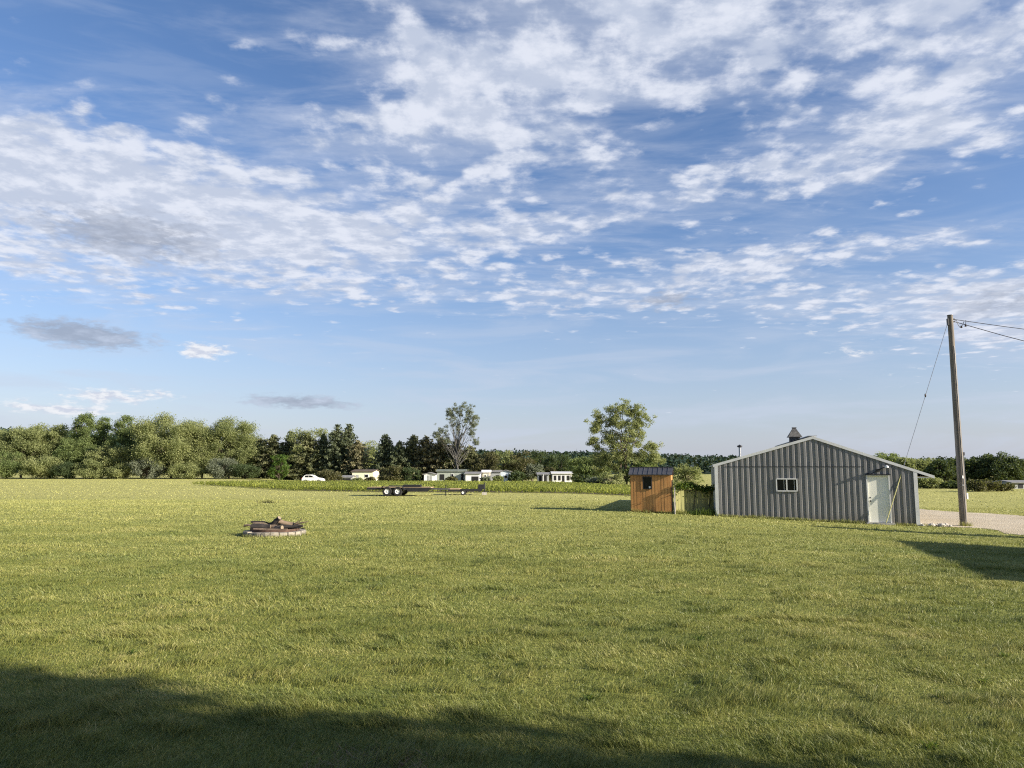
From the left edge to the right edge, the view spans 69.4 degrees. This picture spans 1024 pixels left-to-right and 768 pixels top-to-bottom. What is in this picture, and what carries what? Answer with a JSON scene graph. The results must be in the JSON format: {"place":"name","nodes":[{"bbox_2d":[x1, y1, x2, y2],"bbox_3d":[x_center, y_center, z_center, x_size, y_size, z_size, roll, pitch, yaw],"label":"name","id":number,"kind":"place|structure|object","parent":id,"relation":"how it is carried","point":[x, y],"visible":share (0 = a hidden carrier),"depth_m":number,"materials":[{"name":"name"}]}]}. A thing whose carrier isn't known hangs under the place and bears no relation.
{"place":"outdoors","nodes":[
{"label":"outdoors","id":0,"kind":"place"},
{"bbox_2d":[164,465,710,473],"bbox_3d":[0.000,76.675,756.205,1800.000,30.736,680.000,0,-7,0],"label":"hills","id":1,"kind":"structure","parent":0,"point":[707,472],"depth_m":468.85,"materials":[{"name":"green plant"}]},
{"bbox_2d":[0,426,1023,473],"bbox_3d":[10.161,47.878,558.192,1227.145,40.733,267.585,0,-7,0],"label":"distant forest","id":2,"kind":"object","parent":1,"relation":"on","point":[704,463],"visible":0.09,"depth_m":502.80,"materials":[{"name":"green plant"}]},
{"bbox_2d":[192,480,693,497],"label":"crop field","id":3,"kind":"structure","parent":0,"point":[501,486],"depth_m":71.06,"materials":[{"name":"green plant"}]},
{"bbox_2d":[0,473,1023,767],"bbox_3d":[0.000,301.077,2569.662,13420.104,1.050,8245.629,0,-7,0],"label":"lawn","id":4,"kind":"structure","parent":0,"point":[928,499],"depth_m":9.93,"materials":[{"name":"green plant"}]},
{"bbox_2d":[0,451,25,478],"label":"bush","id":5,"kind":"object","parent":4,"relation":"on","point":[7,464],"visible":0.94,"depth_m":157.75,"materials":[{"name":"green plant"}]},
{"bbox_2d":[0,424,55,477],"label":"tree","id":6,"kind":"object","parent":4,"relation":"on","point":[22,436],"visible":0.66,"depth_m":167.18,"materials":[{"name":"green plant"}]},
{"bbox_2d":[16,454,64,478],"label":"bush","id":7,"kind":"object","parent":4,"relation":"on","point":[37,468],"visible":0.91,"depth_m":157.62,"materials":[{"name":"green plant"}]},
{"bbox_2d":[21,422,70,460],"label":"tree","id":8,"kind":"object","parent":4,"relation":"on","point":[55,435],"visible":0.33,"depth_m":171.28,"materials":[{"name":"green plant"}]},
{"bbox_2d":[47,461,81,478],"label":"bush","id":9,"kind":"object","parent":4,"relation":"on","point":[64,470],"visible":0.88,"depth_m":157.54,"materials":[{"name":"green plant"}]},
{"bbox_2d":[52,438,93,478],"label":"tree","id":10,"kind":"object","parent":4,"relation":"on","point":[75,447],"visible":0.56,"depth_m":163.12,"materials":[{"name":"green plant"}]},
{"bbox_2d":[64,411,106,477],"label":"tree","id":11,"kind":"object","parent":4,"relation":"on","point":[88,428],"visible":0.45,"depth_m":171.09,"materials":[{"name":"green plant"}]},
{"bbox_2d":[71,458,106,478],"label":"bush","id":12,"kind":"object","parent":4,"relation":"on","point":[88,468],"visible":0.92,"depth_m":157.43,"materials":[{"name":"green plant"}]},
{"bbox_2d":[91,416,112,477],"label":"tree","id":13,"kind":"object","parent":4,"relation":"on","point":[106,425],"visible":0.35,"depth_m":173.29,"materials":[{"name":"green plant"}]},
{"bbox_2d":[85,443,132,478],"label":"tree","id":14,"kind":"object","parent":4,"relation":"on","point":[109,455],"visible":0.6,"depth_m":160.15,"materials":[{"name":"green plant"}]},
{"bbox_2d":[103,462,135,478],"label":"bush","id":15,"kind":"object","parent":4,"relation":"on","point":[115,472],"visible":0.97,"depth_m":157.70,"materials":[{"name":"green plant"}]},
{"bbox_2d":[102,414,146,475],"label":"tree","id":16,"kind":"object","parent":4,"relation":"on","point":[123,434],"visible":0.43,"depth_m":169.83,"materials":[{"name":"green plant"}]},
{"bbox_2d":[127,457,164,478],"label":"bush","id":17,"kind":"object","parent":4,"relation":"on","point":[146,474],"visible":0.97,"depth_m":157.76,"materials":[{"name":"green plant"}]},
{"bbox_2d":[118,412,220,478],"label":"tree","id":18,"kind":"object","parent":4,"relation":"on","point":[179,440],"visible":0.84,"depth_m":160.48,"materials":[{"name":"green plant"}]},
{"bbox_2d":[166,462,205,478],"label":"bush","id":19,"kind":"object","parent":4,"relation":"on","point":[192,471],"visible":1,"depth_m":157.69,"materials":[{"name":"green plant"}]},
{"bbox_2d":[202,456,238,478],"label":"bush","id":20,"kind":"object","parent":4,"relation":"on","point":[221,470],"visible":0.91,"depth_m":158.02,"materials":[{"name":"green plant"}]},
{"bbox_2d":[191,415,264,478],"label":"tree","id":21,"kind":"object","parent":4,"relation":"on","point":[235,446],"visible":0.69,"depth_m":164.92,"materials":[{"name":"green plant"}]},
{"bbox_2d":[228,463,261,478],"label":"bush","id":22,"kind":"object","parent":4,"relation":"on","point":[242,471],"visible":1,"depth_m":157.81,"materials":[{"name":"green plant"}]},
{"bbox_2d":[245,438,270,478],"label":"pine tree","id":23,"kind":"object","parent":4,"relation":"on","point":[260,440],"visible":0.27,"depth_m":167.32,"materials":[{"name":"green plant"}]},
{"bbox_2d":[241,434,291,479],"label":"pine tree","id":24,"kind":"object","parent":4,"relation":"on","point":[272,447],"visible":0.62,"depth_m":165.30,"materials":[{"name":"green plant"}]},
{"bbox_2d":[243,528,305,537],"bbox_3d":[-6.978,4.359,21.785,1.772,0.230,1.793,0,-7,0],"label":"fire ring","id":25,"kind":"object","parent":4,"relation":"on","point":[285,532],"visible":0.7,"depth_m":21.16,"materials":[{"name":"stone"}]},
{"bbox_2d":[250,524,270,528],"bbox_3d":[-7.320,4.161,21.577,0.585,0.185,0.178,2,-7,-15],"label":"log","id":26,"kind":"object","parent":25,"relation":"on","point":[266,526],"visible":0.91,"depth_m":21.52,"materials":[{"name":"brown wood"}]},
{"bbox_2d":[270,516,281,524],"bbox_3d":[-6.976,4.075,21.808,0.376,0.362,0.190,-3,-7,22],"label":"log","id":27,"kind":"object","parent":25,"relation":"in","point":[275,521],"visible":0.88,"depth_m":21.75,"materials":[{"name":"brown wood"}]},
{"bbox_2d":[278,519,300,524],"bbox_3d":[-6.577,4.123,21.910,0.674,0.275,0.154,2,-7,-17],"label":"log","id":28,"kind":"object","parent":25,"relation":"on","point":[281,521],"visible":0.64,"depth_m":21.84,"materials":[{"name":"brown wood"}]},
{"bbox_2d":[277,524,302,528],"bbox_3d":[-6.488,4.172,21.628,0.751,0.139,0.126,1,-7,-7],"label":"log","id":29,"kind":"object","parent":25,"relation":"on","point":[291,526],"visible":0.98,"depth_m":21.60,"materials":[{"name":"brown wood"}]},
{"bbox_2d":[266,454,290,480],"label":"bush","id":30,"kind":"object","parent":4,"relation":"on","point":[280,463],"visible":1,"depth_m":150.54,"materials":[{"name":"green plant"}]},
{"bbox_2d":[265,431,304,479],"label":"pine tree","id":31,"kind":"object","parent":4,"relation":"on","point":[287,444],"visible":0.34,"depth_m":167.53,"materials":[{"name":"green plant"}]},
{"bbox_2d":[282,433,326,480],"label":"pine tree","id":32,"kind":"object","parent":4,"relation":"on","point":[308,448],"visible":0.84,"depth_m":162.77,"materials":[{"name":"green plant"}]},
{"bbox_2d":[284,427,332,464],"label":"tree","id":33,"kind":"object","parent":4,"relation":"on","point":[301,434],"visible":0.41,"depth_m":164.35,"materials":[{"name":"green plant"}]},
{"bbox_2d":[301,475,324,480],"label":"parked car","id":34,"kind":"object","parent":4,"relation":"on","point":[308,477],"visible":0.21,"depth_m":138.90,"materials":[{"name":"white paint"}]},
{"bbox_2d":[301,433,332,476],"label":"pine tree","id":35,"kind":"object","parent":4,"relation":"on","point":[323,442],"visible":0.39,"depth_m":164.36,"materials":[{"name":"green plant"}]},
{"bbox_2d":[316,469,344,480],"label":"bush","id":36,"kind":"object","parent":4,"relation":"on","point":[327,475],"visible":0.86,"depth_m":143.06,"materials":[{"name":"green plant"}]},
{"bbox_2d":[315,424,349,476],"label":"pine tree","id":37,"kind":"object","parent":4,"relation":"on","point":[335,447],"visible":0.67,"depth_m":162.41,"materials":[{"name":"green plant"}]},
{"bbox_2d":[331,423,358,474],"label":"pine tree","id":38,"kind":"object","parent":4,"relation":"on","point":[349,436],"visible":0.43,"depth_m":163.73,"materials":[{"name":"green plant"}]},
{"bbox_2d":[337,475,355,480],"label":"carport","id":39,"kind":"object","parent":4,"relation":"on","point":[348,477],"visible":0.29,"depth_m":145.82,"materials":[{"name":"grey"}]},
{"bbox_2d":[340,440,371,474],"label":"tree","id":40,"kind":"object","parent":4,"relation":"on","point":[357,460],"visible":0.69,"depth_m":160.42,"materials":[{"name":"green plant"}]},
{"bbox_2d":[351,469,380,480],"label":"house","id":41,"kind":"structure","parent":4,"relation":"on","point":[362,473],"depth_m":148.94,"materials":[{"name":"beige"}]},
{"bbox_2d":[361,441,378,467],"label":"tree","id":42,"kind":"object","parent":4,"relation":"on","point":[371,452],"visible":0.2,"depth_m":172.89,"materials":[{"name":"green plant"}]},
{"bbox_2d":[363,433,393,475],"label":"pine tree","id":43,"kind":"object","parent":4,"relation":"on","point":[384,450],"visible":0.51,"depth_m":159.52,"materials":[{"name":"green plant"}]},
{"bbox_2d":[376,465,406,480],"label":"bush","id":44,"kind":"object","parent":4,"relation":"on","point":[394,471],"visible":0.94,"depth_m":141.03,"materials":[{"name":"green plant"}]},
{"bbox_2d":[381,440,420,480],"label":"pine tree","id":45,"kind":"object","parent":4,"relation":"on","point":[398,457],"visible":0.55,"depth_m":157.32,"materials":[{"name":"green plant"}]},
{"bbox_2d":[367,485,449,495],"bbox_3d":[-7.636,7.921,55.249,6.043,0.820,2.580,0,-7,2],"label":"flatbed trailer","id":46,"kind":"object","parent":4,"relation":"on","point":[395,491],"visible":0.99,"depth_m":54.32,"materials":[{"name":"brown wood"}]},
{"bbox_2d":[396,467,421,480],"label":"bush","id":47,"kind":"object","parent":4,"relation":"on","point":[408,473],"visible":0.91,"depth_m":141.50,"materials":[{"name":"green plant"}]},
{"bbox_2d":[397,434,429,480],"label":"pine tree","id":48,"kind":"object","parent":4,"relation":"on","point":[411,442],"visible":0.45,"depth_m":159.29,"materials":[{"name":"green plant"}]},
{"bbox_2d":[409,435,435,480],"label":"pine tree","id":49,"kind":"object","parent":4,"relation":"on","point":[425,448],"visible":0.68,"depth_m":158.40,"materials":[{"name":"green plant"}]},
{"bbox_2d":[423,472,437,480],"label":"tool shed","id":50,"kind":"structure","parent":4,"relation":"on","point":[430,476],"depth_m":138.90,"materials":[{"name":"white paint"}]},
{"bbox_2d":[416,437,459,473],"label":"pine tree","id":51,"kind":"object","parent":4,"relation":"on","point":[438,448],"visible":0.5,"depth_m":157.26,"materials":[{"name":"green plant"}]},
{"bbox_2d":[436,469,467,480],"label":"mobile home","id":52,"kind":"object","parent":4,"relation":"on","point":[459,474],"visible":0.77,"depth_m":144.90,"materials":[{"name":"white"}]},
{"bbox_2d":[430,401,480,468],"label":"tree","id":53,"kind":"object","parent":4,"relation":"on","point":[457,437],"visible":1,"depth_m":154.55,"materials":[{"name":"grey plant"}]},
{"bbox_2d":[432,442,482,475],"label":"pine tree","id":54,"kind":"object","parent":4,"relation":"on","point":[447,459],"visible":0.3,"depth_m":156.29,"materials":[{"name":"green plant"}]},
{"bbox_2d":[448,482,486,494],"bbox_3d":[-3.445,8.091,57.274,3.005,0.950,2.070,0,-7,-1],"label":"equipment trailer","id":55,"kind":"object","parent":4,"relation":"on","point":[480,488],"visible":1,"depth_m":56.43,"materials":[{"name":"black metal"}]},
{"bbox_2d":[459,444,479,468],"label":"tree","id":56,"kind":"object","parent":4,"relation":"on","point":[472,454],"visible":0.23,"depth_m":157.19,"materials":[{"name":"green plant"}]},
{"bbox_2d":[464,472,482,480],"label":"garage","id":57,"kind":"structure","parent":4,"relation":"on","point":[472,476],"depth_m":141.86,"materials":[{"name":"white paint"}]},
{"bbox_2d":[465,451,501,476],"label":"tree","id":58,"kind":"object","parent":4,"relation":"on","point":[486,460],"visible":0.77,"depth_m":154.18,"materials":[{"name":"green plant"}]},
{"bbox_2d":[481,470,491,479],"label":"camper","id":59,"kind":"object","parent":4,"relation":"on","point":[486,473],"visible":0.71,"depth_m":146.95,"materials":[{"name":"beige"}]},
{"bbox_2d":[490,470,501,480],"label":"house","id":60,"kind":"structure","parent":4,"relation":"on","point":[493,473],"depth_m":150.90,"materials":[{"name":"grey"}]},
{"bbox_2d":[492,475,503,480],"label":"bush","id":61,"kind":"object","parent":4,"relation":"on","point":[498,478],"visible":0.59,"depth_m":138.41,"materials":[{"name":"green plant"}]},
{"bbox_2d":[486,450,520,471],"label":"tree","id":62,"kind":"object","parent":4,"relation":"on","point":[505,460],"visible":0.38,"depth_m":155.89,"materials":[{"name":"green plant"}]},
{"bbox_2d":[500,470,511,481],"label":"garage","id":63,"kind":"structure","parent":4,"relation":"on","point":[504,473],"depth_m":142.90,"materials":[{"name":"white"}]},
{"bbox_2d":[508,470,526,480],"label":"bush","id":64,"kind":"object","parent":4,"relation":"on","point":[516,475],"visible":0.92,"depth_m":141.23,"materials":[{"name":"green plant"}]},
{"bbox_2d":[503,450,537,478],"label":"tree","id":65,"kind":"object","parent":4,"relation":"on","point":[522,462],"visible":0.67,"depth_m":154.94,"materials":[{"name":"green plant"}]},
{"bbox_2d":[523,463,544,480],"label":"tree","id":66,"kind":"object","parent":4,"relation":"on","point":[530,474],"visible":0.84,"depth_m":153.87,"materials":[{"name":"green plant"}]},
{"bbox_2d":[526,449,559,478],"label":"tree","id":67,"kind":"object","parent":4,"relation":"on","point":[541,458],"visible":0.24,"depth_m":166.31,"materials":[{"name":"green plant"}]},
{"bbox_2d":[536,472,549,481],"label":"porch","id":68,"kind":"object","parent":4,"relation":"on","point":[543,476],"visible":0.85,"depth_m":144.83,"materials":[{"name":"grey"}]},
{"bbox_2d":[544,466,554,481],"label":"tree","id":69,"kind":"object","parent":4,"relation":"on","point":[550,469],"visible":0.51,"depth_m":156.35,"materials":[{"name":"green plant"}]},
{"bbox_2d":[542,454,580,473],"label":"tree","id":70,"kind":"object","parent":4,"relation":"on","point":[554,463],"visible":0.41,"depth_m":162.62,"materials":[{"name":"green plant"}]},
{"bbox_2d":[550,471,572,482],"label":"cottage","id":71,"kind":"structure","parent":4,"relation":"on","point":[559,476],"depth_m":144.84,"materials":[{"name":"white paint"}]},
{"bbox_2d":[566,456,593,480],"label":"tree","id":72,"kind":"object","parent":4,"relation":"on","point":[575,461],"visible":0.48,"depth_m":138.57,"materials":[{"name":"green plant"}]},
{"bbox_2d":[572,474,590,482],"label":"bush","id":73,"kind":"object","parent":4,"relation":"on","point":[581,478],"visible":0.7,"depth_m":130.41,"materials":[{"name":"green plant"}]},
{"bbox_2d":[580,692,603,700],"bbox_3d":[0.660,2.599,6.151,0.214,0.067,0.164,0,-7,0],"label":"weed tuft","id":74,"kind":"object","parent":4,"relation":"on","point":[589,698],"visible":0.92,"depth_m":6.16,"materials":[{"name":"green plant"}]},
{"bbox_2d":[576,457,610,477],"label":"tree","id":75,"kind":"object","parent":4,"relation":"on","point":[586,468],"visible":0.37,"depth_m":136.54,"materials":[{"name":"green plant"}]},
{"bbox_2d":[585,476,605,483],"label":"bush","id":76,"kind":"object","parent":4,"relation":"on","point":[592,480],"visible":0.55,"depth_m":90.75,"materials":[{"name":"green plant"}]},
{"bbox_2d":[596,471,625,484],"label":"bush","id":77,"kind":"object","parent":4,"relation":"on","point":[616,477],"visible":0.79,"depth_m":89.09,"materials":[{"name":"green plant"}]},
{"bbox_2d":[583,398,667,484],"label":"tree","id":78,"kind":"object","parent":4,"relation":"on","point":[611,439],"visible":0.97,"depth_m":97.43,"materials":[{"name":"green plant"}]},
{"bbox_2d":[622,460,658,481],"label":"bush","id":79,"kind":"object","parent":4,"relation":"on","point":[645,464],"visible":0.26,"depth_m":96.26,"materials":[{"name":"green plant"}]},
{"bbox_2d":[628,467,673,512],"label":"garden shed","id":80,"kind":"structure","parent":4,"relation":"on","point":[650,488],"depth_m":34.34,"materials":[{"name":"brown wood"}]},
{"bbox_2d":[642,477,651,488],"bbox_3d":[6.280,4.598,34.373,0.425,0.585,0.077,-2,-7,15],"label":"window","id":81,"kind":"structure","parent":80,"relation":"in","point":[647,481],"depth_m":34.40,"materials":[{"name":"black glass"}]},
{"bbox_2d":[672,463,704,485],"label":"tree","id":82,"kind":"object","parent":4,"relation":"on","point":[695,473],"visible":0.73,"depth_m":90.70,"materials":[{"name":"green plant"}]},
{"bbox_2d":[675,488,713,513],"bbox_3d":[8.430,5.418,34.231,1.965,1.194,0.080,2,-7,-15],"label":"board fence","id":83,"kind":"object","parent":4,"relation":"on","point":[689,505],"visible":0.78,"depth_m":34.18,"materials":[{"name":"wood"}]},
{"bbox_2d":[671,481,714,508],"bbox_3d":[8.441,5.195,34.203,2.092,1.599,0.730,2,-7,-15],"label":"climbing vine","id":84,"kind":"object","parent":83,"relation":"attached to","point":[691,485],"visible":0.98,"depth_m":34.16,"materials":[{"name":"green plant"}]},
{"bbox_2d":[685,507,717,515],"bbox_3d":[8.888,5.789,33.664,2.252,0.443,0.793,0,-7,0],"label":"weed clump","id":85,"kind":"object","parent":4,"relation":"on","point":[705,513],"visible":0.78,"depth_m":33.61,"materials":[{"name":"green plant"}]},
{"bbox_2d":[709,427,934,525],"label":"barn","id":86,"kind":"structure","parent":4,"relation":"on","point":[814,478],"depth_m":32.68,"materials":[{"name":"metal"}]},
{"bbox_2d":[776,478,797,491],"bbox_3d":[12.226,4.492,32.942,0.909,0.583,0.110,-2,-7,14],"label":"window","id":87,"kind":"structure","parent":86,"relation":"in","point":[782,484],"depth_m":32.94,"materials":[{"name":"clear glass"}]},
{"bbox_2d":[867,476,890,522],"bbox_3d":[15.857,4.984,32.001,0.849,1.983,0.096,-2,-7,14],"label":"door","id":88,"kind":"structure","parent":86,"relation":"in","point":[878,489],"depth_m":32.00,"materials":[{"name":"paint"}]},
{"bbox_2d":[874,451,900,462],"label":"tree","id":89,"kind":"object","parent":4,"relation":"on","point":[892,457],"visible":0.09,"depth_m":116.80,"materials":[{"name":"green plant"}]},
{"bbox_2d":[895,456,924,471],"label":"tree","id":90,"kind":"object","parent":4,"relation":"on","point":[909,462],"visible":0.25,"depth_m":109.85,"materials":[{"name":"green plant"}]},
{"bbox_2d":[913,457,934,470],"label":"tree","id":91,"kind":"object","parent":4,"relation":"on","point":[923,462],"visible":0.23,"depth_m":110.13,"materials":[{"name":"green plant"}]},
{"bbox_2d":[918,474,943,488],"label":"bush","id":92,"kind":"object","parent":4,"relation":"on","point":[927,482],"visible":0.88,"depth_m":96.19,"materials":[{"name":"green plant"}]},
{"bbox_2d":[915,736,949,750],"bbox_3d":[2.865,2.470,5.053,0.226,0.069,0.163,-5,-8,35],"label":"weed tuft","id":93,"kind":"object","parent":4,"relation":"on","point":[930,744],"visible":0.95,"depth_m":5.07,"materials":[{"name":"green plant"}]},
{"bbox_2d":[922,458,956,481],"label":"tree","id":94,"kind":"object","parent":4,"relation":"on","point":[941,468],"visible":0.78,"depth_m":104.41,"materials":[{"name":"green plant"}]},
{"bbox_2d":[937,480,957,488],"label":"bush","id":95,"kind":"object","parent":4,"relation":"on","point":[951,484],"visible":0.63,"depth_m":95.37,"materials":[{"name":"green plant"}]},
{"bbox_2d":[946,315,968,525],"bbox_3d":[19.775,1.674,32.425,0.873,9.559,0.316,0,-7,0],"label":"utility pole","id":96,"kind":"object","parent":4,"relation":"on","point":[961,482],"visible":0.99,"depth_m":32.31,"materials":[{"name":"brown wood"}]},
{"bbox_2d":[885,323,947,524],"bbox_3d":[17.634,1.684,32.223,3.525,8.952,0.076,1,-7,-6],"label":"guy wire","id":97,"kind":"object","parent":96,"relation":"attached to","point":[913,433],"visible":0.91,"depth_m":32.12,"materials":[{"name":"grey metal"}]},
{"bbox_2d":[946,455,989,480],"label":"tree","id":98,"kind":"object","parent":4,"relation":"on","point":[970,473],"visible":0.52,"depth_m":105.83,"materials":[{"name":"green plant"}]},
{"bbox_2d":[966,478,1001,491],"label":"bush","id":99,"kind":"object","parent":4,"relation":"on","point":[980,485],"visible":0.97,"depth_m":82.58,"materials":[{"name":"green plant"}]},
{"bbox_2d":[971,451,1023,480],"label":"tree","id":100,"kind":"object","parent":4,"relation":"on","point":[998,468],"visible":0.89,"depth_m":104.05,"materials":[{"name":"green plant"}]},
{"bbox_2d":[993,481,1017,490],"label":"bush","id":101,"kind":"object","parent":4,"relation":"on","point":[1007,486],"visible":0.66,"depth_m":83.46,"materials":[{"name":"green plant"}]},
{"bbox_2d":[993,480,1023,488],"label":"outbuilding","id":102,"kind":"structure","parent":4,"relation":"on","point":[1020,483],"depth_m":95.16,"materials":[{"name":"grey"}]},
{"bbox_2d":[0,478,1023,507],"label":"field grass","id":103,"kind":"structure","parent":0,"point":[305,491],"depth_m":68.53,"materials":[{"name":"green plant"}]},
{"bbox_2d":[0,0,1023,460],"label":"sky","id":104,"kind":"structure","parent":0,"point":[745,223],"materials":[{"name":"blue"}]},
{"bbox_2d":[919,509,1023,534],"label":"driveway","id":105,"kind":"structure","parent":0,"point":[1008,524],"depth_m":35.23,"materials":[{"name":"beige gravel"}]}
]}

